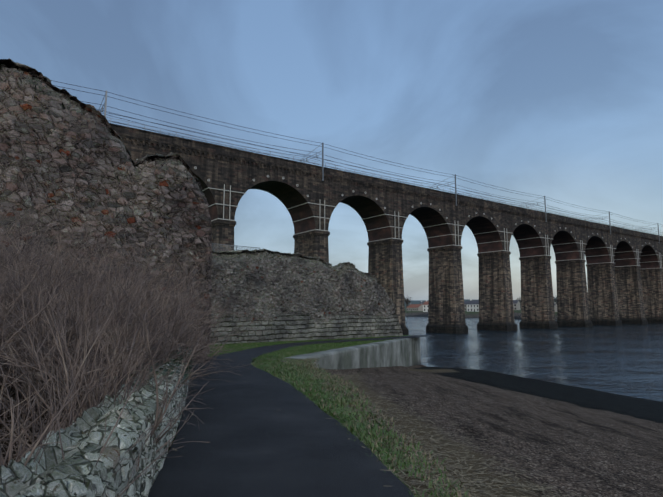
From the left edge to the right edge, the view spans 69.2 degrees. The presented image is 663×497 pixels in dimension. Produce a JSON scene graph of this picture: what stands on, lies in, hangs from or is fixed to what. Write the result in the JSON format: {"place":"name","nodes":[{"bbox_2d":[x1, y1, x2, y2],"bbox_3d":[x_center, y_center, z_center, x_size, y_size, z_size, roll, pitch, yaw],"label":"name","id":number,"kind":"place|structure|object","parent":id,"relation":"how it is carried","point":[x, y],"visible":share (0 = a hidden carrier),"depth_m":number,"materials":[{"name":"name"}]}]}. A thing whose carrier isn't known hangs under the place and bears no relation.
{"place":"outdoors","nodes":[
{"label":"outdoors","id":0,"kind":"place"},
{"bbox_2d":[0,58,211,361],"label":"castle curtain wall","id":1,"kind":"structure","parent":0,"point":[80,146],"depth_m":18.25,"materials":[{"name":"grey stone"}]},
{"bbox_2d":[148,335,429,496],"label":"asphalt footpath","id":2,"kind":"structure","parent":0,"point":[265,434],"depth_m":5.86,"materials":[{"name":"grey asphalt"}]},
{"bbox_2d":[0,298,662,496],"bbox_3d":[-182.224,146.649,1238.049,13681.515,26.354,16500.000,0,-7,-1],"label":"terrain","id":3,"kind":"structure","parent":0,"point":[582,442],"depth_m":15.06,"materials":[{"name":"brown soil"}]},
{"bbox_2d":[0,359,184,496],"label":"roadside stone wall","id":4,"kind":"structure","parent":3,"relation":"on","point":[77,471],"depth_m":3.45,"materials":[{"name":"grey stone"}]},
{"bbox_2d":[0,153,260,496],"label":"bare shrubs","id":5,"kind":"object","parent":3,"relation":"on","point":[96,339],"visible":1,"depth_m":6.80,"materials":[{"name":"brown plant"}]},
{"bbox_2d":[172,351,188,404],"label":"roadside stone wall","id":6,"kind":"structure","parent":3,"relation":"on","point":[186,391],"depth_m":9.51,"materials":[{"name":"grey stone"}]},
{"bbox_2d":[112,347,192,406],"bbox_3d":[-4.030,2.798,12.194,1.030,0.964,13.235,2,-7,-16],"label":"ivy on wall","id":7,"kind":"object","parent":6,"relation":"attached to","point":[170,367],"visible":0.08,"depth_m":7.60,"materials":[{"name":"green plant"}]},
{"bbox_2d":[209,248,402,344],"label":"stone wall","id":8,"kind":"structure","parent":3,"relation":"on","point":[299,297],"depth_m":46.65,"materials":[{"name":"grey stone"}]},
{"bbox_2d":[212,243,256,250],"bbox_3d":[-8.904,0.298,44.962,5.284,1.170,0.084,6,-9,-41],"label":"railing","id":9,"kind":"object","parent":8,"relation":"on","point":[249,248],"visible":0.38,"depth_m":44.62,"materials":[{"name":"silver metal"}]},
{"bbox_2d":[281,337,420,368],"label":"retaining wall","id":10,"kind":"structure","parent":3,"relation":"on","point":[404,352],"depth_m":36.19,"materials":[{"name":"grey concrete"}]},
{"bbox_2d":[173,335,584,496],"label":"grass","id":11,"kind":"structure","parent":3,"relation":"on","point":[306,365],"depth_m":8.93,"materials":[{"name":"green plant"}]},
{"bbox_2d":[109,123,662,334],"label":"viaduct","id":12,"kind":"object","parent":3,"relation":"on","point":[626,292],"depth_m":131.41,"materials":[{"name":"stone"}]},
{"bbox_2d":[99,91,659,242],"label":"bridge railing and masts","id":13,"kind":"object","parent":12,"relation":"on","point":[322,151],"visible":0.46,"depth_m":111.32,"materials":[{"name":"silver metal"}]},
{"bbox_2d":[51,80,662,235],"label":"catenary wires","id":14,"kind":"object","parent":13,"relation":"hanging from","point":[325,155],"visible":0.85,"depth_m":107.40,"materials":[{"name":"grey metal"}]},
{"bbox_2d":[136,159,662,268],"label":"bridge tie frames","id":15,"kind":"structure","parent":12,"relation":"on","point":[398,227],"depth_m":129.05,"materials":[{"name":"grey paint"}]},
{"bbox_2d":[406,303,422,310],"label":"bank house","id":16,"kind":"structure","parent":3,"relation":"on","point":[414,307],"depth_m":400.44,"materials":[{"name":"grey stone"}]},
{"bbox_2d":[422,300,427,311],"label":"bank house","id":17,"kind":"structure","parent":3,"relation":"on","point":[425,306],"depth_m":369.76,"materials":[{"name":"grey paint"}]},
{"bbox_2d":[467,299,478,311],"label":"bank house","id":18,"kind":"structure","parent":3,"relation":"on","point":[473,305],"depth_m":355.42,"materials":[{"name":"grey paint"}]},
{"bbox_2d":[513,299,520,309],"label":"bank house","id":19,"kind":"structure","parent":3,"relation":"on","point":[516,304],"depth_m":378.92,"materials":[{"name":"white paint"}]},
{"bbox_2d":[0,0,662,299],"label":"sky","id":20,"kind":"structure","parent":0,"point":[559,100],"materials":[{"name":"blue"}]},
{"bbox_2d":[317,365,426,375],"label":"beach apron ground","id":21,"kind":"structure","parent":0,"point":[359,370],"depth_m":32.65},
{"bbox_2d":[405,317,662,401],"bbox_3d":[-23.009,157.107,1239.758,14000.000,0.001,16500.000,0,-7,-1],"label":"river water","id":22,"kind":"structure","parent":0,"point":[625,359],"depth_m":71.91,"materials":[{"name":"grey liquid"}]}
]}

